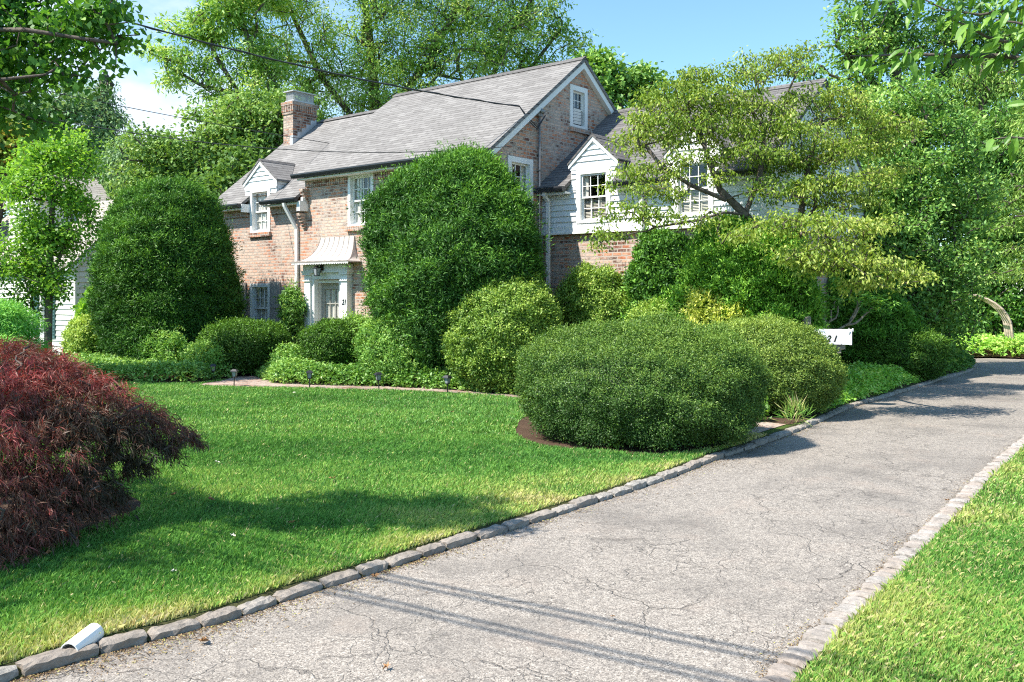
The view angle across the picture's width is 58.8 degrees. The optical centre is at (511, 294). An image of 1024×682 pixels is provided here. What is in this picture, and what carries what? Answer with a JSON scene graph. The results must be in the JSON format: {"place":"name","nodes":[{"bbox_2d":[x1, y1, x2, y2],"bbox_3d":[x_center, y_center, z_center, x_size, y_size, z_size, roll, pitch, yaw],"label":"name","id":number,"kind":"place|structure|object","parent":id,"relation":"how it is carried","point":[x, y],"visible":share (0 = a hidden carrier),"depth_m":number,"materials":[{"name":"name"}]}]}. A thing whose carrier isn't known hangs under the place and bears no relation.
{"place":"outdoors","nodes":[
{"label":"outdoors","id":0,"kind":"place"},
{"bbox_2d":[39,116,514,152],"bbox_3d":[-5.070,-3.005,15.600,10.743,0.934,0.012,0,0,-17],"label":"phone wire","id":1,"kind":"object","parent":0,"point":[262,147],"visible":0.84,"depth_m":15.81,"materials":[{"name":"rubber"}]},
{"bbox_2d":[0,356,952,664],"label":"lawn","id":2,"kind":"structure","parent":0,"point":[774,430],"depth_m":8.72,"materials":[{"name":"green plant"}]},
{"bbox_2d":[0,117,38,227],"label":"maple","id":3,"kind":"object","parent":2,"relation":"on","point":[7,141],"visible":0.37,"depth_m":29.73,"materials":[{"name":"green plant"}]},
{"bbox_2d":[0,294,55,419],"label":"dwarf spruce","id":4,"kind":"object","parent":2,"relation":"on","point":[16,319],"visible":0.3,"depth_m":11.79,"materials":[{"name":"green plant"}]},
{"bbox_2d":[0,174,112,354],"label":"clapboard house","id":5,"kind":"structure","parent":2,"relation":"on","point":[62,315],"depth_m":25.96,"materials":[{"name":"beige paint"}]},
{"bbox_2d":[18,200,29,229],"bbox_3d":[-14.569,-2.397,28.101,1.140,0.906,1.015,0,0,39],"label":"window","id":6,"kind":"structure","parent":5,"relation":"in","point":[29,200],"depth_m":27.92,"materials":[{"name":"white paint"}]},
{"bbox_2d":[40,297,44,335],"bbox_3d":[-13.379,0.550,26.197,0.650,1.300,0.165,0,0,39],"label":"window","id":7,"kind":"structure","parent":5,"relation":"in","point":[40,297],"depth_m":26.32,"materials":[{"name":"white paint"}]},
{"bbox_2d":[0,122,113,351],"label":"pear tree","id":8,"kind":"object","parent":2,"relation":"on","point":[51,238],"visible":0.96,"depth_m":17.02,"materials":[{"name":"green plant"}]},
{"bbox_2d":[0,473,140,564],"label":"planting bed","id":9,"kind":"object","parent":2,"relation":"on","point":[136,503],"visible":0.17,"depth_m":7.20,"materials":[{"name":"brown soil"}]},
{"bbox_2d":[0,335,215,570],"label":"laceleaf maple","id":10,"kind":"object","parent":9,"relation":"on","point":[44,417],"visible":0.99,"depth_m":6.53,"materials":[{"name":"red plant"}]},
{"bbox_2d":[0,0,163,149],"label":"maple","id":11,"kind":"object","parent":2,"relation":"on","point":[77,24],"visible":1,"depth_m":5.72,"materials":[{"name":"green plant"}]},
{"bbox_2d":[87,131,142,197],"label":"cypress","id":12,"kind":"object","parent":2,"relation":"on","point":[113,157],"visible":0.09,"depth_m":32.55,"materials":[{"name":"green plant"}]},
{"bbox_2d":[171,130,265,196],"bbox_3d":[-8.698,-1.512,26.911,4.906,6.565,3.170,0,0,0],"label":"tree","id":13,"kind":"object","parent":2,"relation":"on","point":[228,177],"visible":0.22,"depth_m":26.42,"materials":[{"name":"green plant"}]},
{"bbox_2d":[98,77,339,200],"bbox_3d":[-9.519,-2.643,30.050,8.043,8.825,4.159,0,0,0],"label":"maple","id":14,"kind":"object","parent":2,"relation":"on","point":[161,156],"visible":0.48,"depth_m":29.30,"materials":[{"name":"green plant"}]},
{"bbox_2d":[132,0,315,136],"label":"locust tree","id":15,"kind":"object","parent":2,"relation":"on","point":[234,14],"visible":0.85,"depth_m":34.73,"materials":[{"name":"green plant"}]},
{"bbox_2d":[71,368,520,392],"bbox_3d":[-6.282,1.703,19.537,16.237,0.001,5.914,0,0,32],"label":"planting bed","id":16,"kind":"object","parent":2,"relation":"on","point":[176,380],"visible":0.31,"depth_m":18.27,"materials":[{"name":"brown soil"}]},
{"bbox_2d":[70,285,92,327],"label":"shrub","id":17,"kind":"object","parent":16,"relation":"on","point":[82,306],"visible":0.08,"depth_m":22.04,"materials":[{"name":"green plant"}]},
{"bbox_2d":[59,312,103,353],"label":"shrub","id":18,"kind":"object","parent":16,"relation":"on","point":[78,338],"visible":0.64,"depth_m":21.47,"materials":[{"name":"green plant"}]},
{"bbox_2d":[54,350,257,382],"bbox_3d":[-8.167,1.497,19.765,5.831,0.546,4.565,0,0,0],"label":"groundcover","id":19,"kind":"object","parent":16,"relation":"on","point":[108,362],"visible":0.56,"depth_m":18.07,"materials":[{"name":"green plant"}]},
{"bbox_2d":[77,172,255,359],"bbox_3d":[-8.035,-0.450,21.014,4.184,4.762,3.449,0,0,39],"label":"yew","id":20,"kind":"object","parent":16,"relation":"on","point":[168,261],"visible":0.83,"depth_m":19.85,"materials":[{"name":"green plant"}]},
{"bbox_2d":[138,321,195,373],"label":"azalea","id":21,"kind":"object","parent":16,"relation":"on","point":[174,338],"visible":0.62,"depth_m":19.25,"materials":[{"name":"green plant"}]},
{"bbox_2d":[178,336,229,376],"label":"azalea","id":22,"kind":"object","parent":16,"relation":"on","point":[192,357],"visible":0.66,"depth_m":18.74,"materials":[{"name":"green plant"}]},
{"bbox_2d":[210,364,216,377],"bbox_3d":[-5.974,1.569,18.184,0.132,0.372,0.132,-1,-2,-14],"label":"path light","id":23,"kind":"object","parent":16,"relation":"on","point":[214,366],"visible":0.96,"depth_m":18.15,"materials":[{"name":"black metal"}]},
{"bbox_2d":[193,315,292,373],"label":"boxwood","id":24,"kind":"object","parent":16,"relation":"on","point":[249,342],"visible":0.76,"depth_m":18.95,"materials":[{"name":"green plant"}]},
{"bbox_2d":[265,336,305,376],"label":"azalea","id":25,"kind":"object","parent":16,"relation":"on","point":[291,351],"visible":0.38,"depth_m":18.62,"materials":[{"name":"green plant"}]},
{"bbox_2d":[272,277,308,345],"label":"shrub","id":26,"kind":"object","parent":16,"relation":"on","point":[293,305],"visible":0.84,"depth_m":20.89,"materials":[{"name":"green plant"}]},
{"bbox_2d":[295,315,361,376],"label":"boxwood","id":27,"kind":"object","parent":16,"relation":"on","point":[326,340],"visible":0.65,"depth_m":18.19,"materials":[{"name":"green plant"}]},
{"bbox_2d":[338,308,372,324],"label":"azalea","id":28,"kind":"object","parent":16,"relation":"on","point":[356,317],"visible":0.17,"depth_m":19.46,"materials":[{"name":"green plant"}]},
{"bbox_2d":[255,355,521,394],"bbox_3d":[-2.261,1.498,17.565,6.976,0.616,2.349,0,0,24],"label":"groundcover","id":29,"kind":"object","parent":16,"relation":"on","point":[299,367],"visible":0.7,"depth_m":17.05,"materials":[{"name":"green plant"}]},
{"bbox_2d":[348,312,445,382],"bbox_3d":[-2.122,0.931,17.512,2.124,1.612,2.085,0,0,-9],"label":"azalea","id":30,"kind":"object","parent":16,"relation":"on","point":[372,347],"visible":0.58,"depth_m":17.10,"materials":[{"name":"green plant"}]},
{"bbox_2d":[342,137,553,382],"bbox_3d":[-1.149,-0.633,17.201,4.663,4.735,2.997,0,0,39],"label":"yew","id":31,"kind":"object","parent":16,"relation":"on","point":[441,229],"visible":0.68,"depth_m":16.24,"materials":[{"name":"green plant"}]},
{"bbox_2d":[438,270,564,393],"bbox_3d":[-0.139,0.620,16.091,2.462,2.337,2.064,0,0,39],"label":"boxwood","id":32,"kind":"object","parent":16,"relation":"on","point":[489,336],"visible":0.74,"depth_m":15.46,"materials":[{"name":"green plant"}]},
{"bbox_2d":[485,325,551,392],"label":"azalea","id":33,"kind":"object","parent":16,"relation":"on","point":[524,347],"visible":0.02,"depth_m":15.39,"materials":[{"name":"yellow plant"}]},
{"bbox_2d":[551,259,637,329],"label":"boxwood","id":34,"kind":"object","parent":16,"relation":"on","point":[591,293],"visible":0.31,"depth_m":16.47,"materials":[{"name":"green plant"}]},
{"bbox_2d":[306,370,312,386],"bbox_3d":[-3.701,1.569,16.614,0.132,0.372,0.132,0,0,-11],"label":"path light","id":35,"kind":"object","parent":2,"relation":"on","point":[309,374],"visible":0.95,"depth_m":16.58,"materials":[{"name":"black metal"}]},
{"bbox_2d":[374,372,382,388],"bbox_3d":[-2.381,1.569,16.231,0.132,0.372,0.132,-3,0,-28],"label":"path light","id":36,"kind":"object","parent":2,"relation":"on","point":[378,375],"visible":0.94,"depth_m":16.20,"materials":[{"name":"black metal"}]},
{"bbox_2d":[442,375,452,391],"bbox_3d":[-1.110,1.569,15.629,0.132,0.372,0.132,1,2,34],"label":"path light","id":37,"kind":"object","parent":2,"relation":"on","point":[447,379],"visible":0.95,"depth_m":15.60,"materials":[{"name":"black metal"}]},
{"bbox_2d":[516,416,727,453],"bbox_3d":[1.069,1.701,11.520,2.403,0.001,3.787,0,0,-24],"label":"planting bed","id":38,"kind":"object","parent":2,"relation":"on","point":[524,427],"visible":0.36,"depth_m":10.39,"materials":[{"name":"brown soil"}]},
{"bbox_2d":[603,435,621,448],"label":"weed","id":39,"kind":"object","parent":38,"relation":"on","point":[614,445],"visible":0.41,"depth_m":10.05,"materials":[{"name":"green plant"}]},
{"bbox_2d":[512,309,778,452],"bbox_3d":[1.478,0.939,10.872,3.124,1.632,2.630,0,0,39],"label":"clipped hedge","id":40,"kind":"object","parent":38,"relation":"on","point":[670,380],"visible":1,"depth_m":10.00,"materials":[{"name":"green plant"}]},
{"bbox_2d":[768,392,813,425],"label":"weed","id":41,"kind":"object","parent":2,"relation":"on","point":[796,404],"visible":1,"depth_m":11.97,"materials":[{"name":"green plant"}]},
{"bbox_2d":[804,316,852,352],"bbox_3d":[4.987,1.065,14.321,0.732,1.480,0.236,0,0,22],"label":"mailbox","id":42,"kind":"object","parent":2,"relation":"on","point":[841,338],"visible":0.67,"depth_m":14.19,"materials":[{"name":"metal"}]},
{"bbox_2d":[850,328,852,344],"bbox_3d":[5.304,0.652,14.199,0.054,0.254,0.229,0,0,22],"label":"door","id":43,"kind":"structure","parent":42,"relation":"in","point":[851,330],"depth_m":14.10,"materials":[{"name":"metal"}]},
{"bbox_2d":[760,361,965,423],"bbox_3d":[6.574,1.701,20.951,6.549,0.001,17.857,0,0,38],"label":"planting bed","id":44,"kind":"object","parent":2,"relation":"on","point":[775,417],"visible":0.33,"depth_m":12.70,"materials":[{"name":"brown soil"}]},
{"bbox_2d":[620,295,678,333],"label":"azalea","id":45,"kind":"object","parent":44,"relation":"on","point":[650,307],"visible":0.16,"depth_m":15.43,"materials":[{"name":"green plant"}]},
{"bbox_2d":[617,225,703,321],"bbox_3d":[2.754,0.276,15.996,2.051,3.016,1.530,0,0,39],"label":"yew","id":46,"kind":"object","parent":44,"relation":"on","point":[653,270],"visible":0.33,"depth_m":15.70,"materials":[{"name":"green plant"}]},
{"bbox_2d":[679,282,755,326],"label":"azalea","id":47,"kind":"object","parent":44,"relation":"on","point":[699,313],"visible":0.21,"depth_m":14.51,"materials":[{"name":"yellow plant"}]},
{"bbox_2d":[652,209,834,329],"bbox_3d":[3.807,0.167,15.172,3.059,3.310,2.597,0,0,12],"label":"yew","id":48,"kind":"object","parent":44,"relation":"on","point":[741,274],"visible":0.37,"depth_m":14.51,"materials":[{"name":"green plant"}]},
{"bbox_2d":[578,39,942,305],"bbox_3d":[4.144,-1.318,14.385,6.234,6.194,4.672,0,0,0],"label":"dogwood","id":49,"kind":"object","parent":44,"relation":"on","point":[795,190],"visible":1,"depth_m":14.76,"materials":[{"name":"green plant"}]},
{"bbox_2d":[759,396,772,419],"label":"weed","id":50,"kind":"object","parent":44,"relation":"on","point":[768,410],"visible":0.14,"depth_m":12.19,"materials":[{"name":"green plant"}]},
{"bbox_2d":[704,309,849,416],"bbox_3d":[3.676,0.986,13.468,2.589,1.552,2.234,0,0,39],"label":"clipped hedge","id":51,"kind":"object","parent":44,"relation":"on","point":[806,364],"visible":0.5,"depth_m":12.60,"materials":[{"name":"green plant"}]},
{"bbox_2d":[801,361,925,415],"bbox_3d":[5.714,1.525,16.077,1.753,0.606,7.291,0,0,37],"label":"groundcover","id":52,"kind":"object","parent":44,"relation":"on","point":[866,379],"visible":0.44,"depth_m":15.91,"materials":[{"name":"green plant"}]},
{"bbox_2d":[821,276,899,328],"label":"rhododendron","id":53,"kind":"object","parent":52,"relation":"on","point":[833,298],"visible":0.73,"depth_m":15.29,"materials":[{"name":"green plant"}]},
{"bbox_2d":[824,251,921,364],"bbox_3d":[6.978,0.409,18.822,2.854,2.838,2.226,0,0,39],"label":"yew","id":54,"kind":"object","parent":44,"relation":"on","point":[869,323],"visible":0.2,"depth_m":18.06,"materials":[{"name":"green plant"}]},
{"bbox_2d":[838,323,953,380],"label":"clipped hedge","id":55,"kind":"object","parent":44,"relation":"on","point":[924,351],"visible":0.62,"depth_m":17.72,"materials":[{"name":"green plant"}]},
{"bbox_2d":[892,294,955,371],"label":"rhododendron","id":56,"kind":"object","parent":44,"relation":"on","point":[918,317],"visible":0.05,"depth_m":19.30,"materials":[{"name":"green plant"}]},
{"bbox_2d":[847,66,1020,362],"bbox_3d":[8.813,-1.703,20.553,5.598,7.009,3.749,0,0,0],"label":"holly","id":57,"kind":"object","parent":44,"relation":"on","point":[920,196],"visible":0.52,"depth_m":20.15,"materials":[{"name":"green plant"}]},
{"bbox_2d":[919,348,976,380],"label":"groundcover","id":58,"kind":"object","parent":44,"relation":"on","point":[970,362],"visible":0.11,"depth_m":20.63,"materials":[{"name":"green plant"}]},
{"bbox_2d":[201,376,784,435],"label":"path","id":59,"kind":"structure","parent":0,"point":[252,381],"depth_m":16.81,"materials":[{"name":"brick"}]},
{"bbox_2d":[230,369,238,385],"bbox_3d":[-5.169,1.569,16.919,0.132,0.372,0.132,3,2,4],"label":"path light","id":60,"kind":"object","parent":59,"relation":"on","point":[234,372],"visible":0.95,"depth_m":16.89,"materials":[{"name":"black metal"}]},
{"bbox_2d":[0,0,1022,293],"label":"sky","id":61,"kind":"structure","parent":0,"point":[676,33],"materials":[{"name":"blue"}]},
{"bbox_2d":[14,358,1023,681],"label":"driveway","id":62,"kind":"structure","parent":0,"point":[706,574],"depth_m":5.59,"materials":[{"name":"grey asphalt"}]},
{"bbox_2d":[10,378,946,681],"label":"leaf litter","id":63,"kind":"object","parent":62,"relation":"on","point":[118,656],"visible":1,"depth_m":4.81,"materials":[{"name":"brown plant"}]},
{"bbox_2d":[727,444,1007,676],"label":"leaf litter","id":64,"kind":"object","parent":62,"relation":"on","point":[843,597],"visible":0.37,"depth_m":4.84,"materials":[{"name":"brown plant"}]},
{"bbox_2d":[790,443,1023,681],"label":"lawn","id":65,"kind":"structure","parent":0,"point":[898,666],"depth_m":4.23,"materials":[{"name":"green plant"}]},
{"bbox_2d":[824,0,1023,164],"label":"cherry tree","id":66,"kind":"object","parent":65,"relation":"on","point":[977,55],"visible":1,"depth_m":5.51,"materials":[{"name":"green plant"}]},
{"bbox_2d":[974,296,1023,358],"bbox_3d":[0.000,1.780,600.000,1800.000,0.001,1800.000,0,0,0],"label":"ground","id":67,"kind":"structure","parent":0,"point":[1001,357],"depth_m":25.79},
{"bbox_2d":[0,78,119,219],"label":"maple","id":68,"kind":"object","parent":67,"relation":"on","point":[78,109],"visible":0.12,"depth_m":37.57,"materials":[{"name":"green plant"}]},
{"bbox_2d":[62,73,133,187],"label":"spruce","id":69,"kind":"object","parent":67,"relation":"on","point":[115,117],"visible":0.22,"depth_m":44.74,"materials":[{"name":"green plant"}]},
{"bbox_2d":[207,0,563,117],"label":"locust tree","id":70,"kind":"object","parent":67,"relation":"on","point":[430,47],"visible":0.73,"depth_m":37.28,"materials":[{"name":"green plant"}]},
{"bbox_2d":[0,368,964,679],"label":"kerb bedding","id":71,"kind":"object","parent":67,"relation":"on","point":[236,602],"visible":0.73,"depth_m":5.56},
{"bbox_2d":[0,364,975,681],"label":"kerb","id":72,"kind":"structure","parent":67,"relation":"on","point":[50,660],"depth_m":5.66,"materials":[{"name":"stone"}]},
{"bbox_2d":[61,623,103,650],"bbox_3d":[-2.100,1.698,4.444,0.096,0.116,0.218,0,0,8],"label":"drain pipe","id":73,"kind":"object","parent":72,"relation":"on","point":[88,634],"visible":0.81,"depth_m":4.44,"materials":[{"name":"white plastic"}]},
{"bbox_2d":[446,0,605,80],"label":"locust tree","id":74,"kind":"object","parent":67,"relation":"on","point":[558,26],"visible":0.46,"depth_m":39.80,"materials":[{"name":"green plant"}]},
{"bbox_2d":[217,56,870,345],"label":"brick house","id":75,"kind":"structure","parent":67,"relation":"on","point":[293,218],"depth_m":20.15,"materials":[{"name":"brown brick"}]},
{"bbox_2d":[32,87,327,142],"bbox_3d":[-0.589,-4.821,28.000,0.014,1.814,32.644,0,0,43],"label":"phone wire","id":76,"kind":"object","parent":75,"relation":"attached to","point":[181,117],"visible":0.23,"depth_m":20.50,"materials":[{"name":"rubber"}]},
{"bbox_2d":[250,283,269,321],"bbox_3d":[-6.183,0.310,22.491,0.810,1.180,0.153,0,0,39],"label":"window","id":77,"kind":"structure","parent":75,"relation":"in","point":[260,303],"depth_m":22.58,"materials":[{"name":"glass"}]},
{"bbox_2d":[250,187,270,232],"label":"window","id":78,"kind":"structure","parent":75,"relation":"in","point":[259,215],"depth_m":22.64,"materials":[{"name":"white paint"}]},
{"bbox_2d":[124,20,519,106],"bbox_3d":[-4.492,-4.281,14.847,11.451,1.079,0.043,0,0,-36],"label":"service cable","id":79,"kind":"object","parent":75,"relation":"attached to","point":[212,44],"visible":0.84,"depth_m":15.65,"materials":[{"name":"rubber"}]},
{"bbox_2d":[321,283,338,319],"bbox_3d":[-4.119,0.680,20.964,0.780,1.900,0.062,0,0,39],"label":"door","id":80,"kind":"structure","parent":75,"relation":"in","point":[329,291],"depth_m":21.02,"materials":[{"name":"grey paint"}]},
{"bbox_2d":[348,173,373,225],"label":"window","id":81,"kind":"structure","parent":75,"relation":"in","point":[363,181],"depth_m":20.35,"materials":[{"name":"white paint"}]},
{"bbox_2d":[507,155,532,206],"bbox_3d":[-0.200,-2.140,18.669,0.995,1.259,1.090,0,0,39],"label":"window","id":82,"kind":"structure","parent":75,"relation":"in","point":[524,165],"depth_m":18.60,"materials":[{"name":"white paint"}]},
{"bbox_2d":[520,107,545,129],"bbox_3d":[0.393,-3.579,18.474,0.748,0.401,0.102,0,0,-43],"label":"drip loop","id":83,"kind":"object","parent":75,"relation":"attached to","point":[539,124],"visible":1,"depth_m":18.60,"materials":[{"name":"rubber"}]},
{"bbox_2d":[570,84,587,129],"bbox_3d":[1.091,-4.090,20.254,0.995,0.960,0.940,0,0,39],"label":"window","id":84,"kind":"structure","parent":75,"relation":"in","point":[578,95],"depth_m":20.04,"materials":[{"name":"white paint"}]},
{"bbox_2d":[576,166,610,222],"bbox_3d":[1.913,-1.957,18.474,1.110,1.125,0.965,0,0,39],"label":"window","id":85,"kind":"structure","parent":75,"relation":"in","point":[588,201],"depth_m":18.31,"materials":[{"name":"white paint"}]},
{"bbox_2d":[673,156,713,216],"bbox_3d":[3.626,-1.957,17.079,1.110,1.125,0.965,0,0,39],"label":"window","id":86,"kind":"structure","parent":75,"relation":"in","point":[703,200],"depth_m":16.87,"materials":[{"name":"white paint"}]},
{"bbox_2d":[566,43,698,109],"bbox_3d":[4.497,-3.804,33.981,6.129,11.152,3.281,0,0,0],"label":"maple","id":87,"kind":"object","parent":67,"relation":"on","point":[614,82],"visible":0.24,"depth_m":33.46,"materials":[{"name":"green plant"}]},
{"bbox_2d":[753,435,1023,681],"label":"kerb","id":88,"kind":"structure","parent":67,"relation":"on","point":[791,659],"depth_m":5.27,"materials":[{"name":"stone"}]},
{"bbox_2d":[799,459,1009,676],"bbox_3d":[5.618,1.724,9.921,0.372,0.045,16.154,0,0,37],"label":"kerb bedding","id":89,"kind":"object","parent":67,"relation":"on","point":[820,652],"visible":0.15,"depth_m":5.92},
{"bbox_2d":[965,347,1023,357],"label":"planting bed","id":90,"kind":"object","parent":67,"relation":"on","point":[991,354],"visible":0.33,"depth_m":26.24,"materials":[{"name":"brown soil"}]},
{"bbox_2d":[786,0,1023,202],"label":"linden","id":91,"kind":"object","parent":90,"relation":"on","point":[886,37],"visible":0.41,"depth_m":33.62,"materials":[{"name":"green plant"}]},
{"bbox_2d":[925,92,1023,335],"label":"arborvitae","id":92,"kind":"object","parent":90,"relation":"on","point":[1009,302],"visible":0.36,"depth_m":29.40,"materials":[{"name":"green plant"}]},
{"bbox_2d":[933,49,1023,328],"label":"hemlock","id":93,"kind":"object","parent":90,"relation":"on","point":[983,93],"visible":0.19,"depth_m":31.78,"materials":[{"name":"green plant"}]},
{"bbox_2d":[955,331,1023,356],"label":"groundcover","id":94,"kind":"object","parent":90,"relation":"on","point":[999,342],"visible":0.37,"depth_m":25.30,"materials":[{"name":"green plant"}]},
{"bbox_2d":[970,294,1015,354],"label":"garden arch","id":95,"kind":"structure","parent":90,"relation":"on","point":[1006,320],"depth_m":26.54,"materials":[{"name":"brown wood"}]},
{"bbox_2d":[966,66,1023,285],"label":"hemlock","id":96,"kind":"object","parent":90,"relation":"on","point":[1018,272],"visible":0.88,"depth_m":24.54,"materials":[{"name":"green plant"}]}
]}

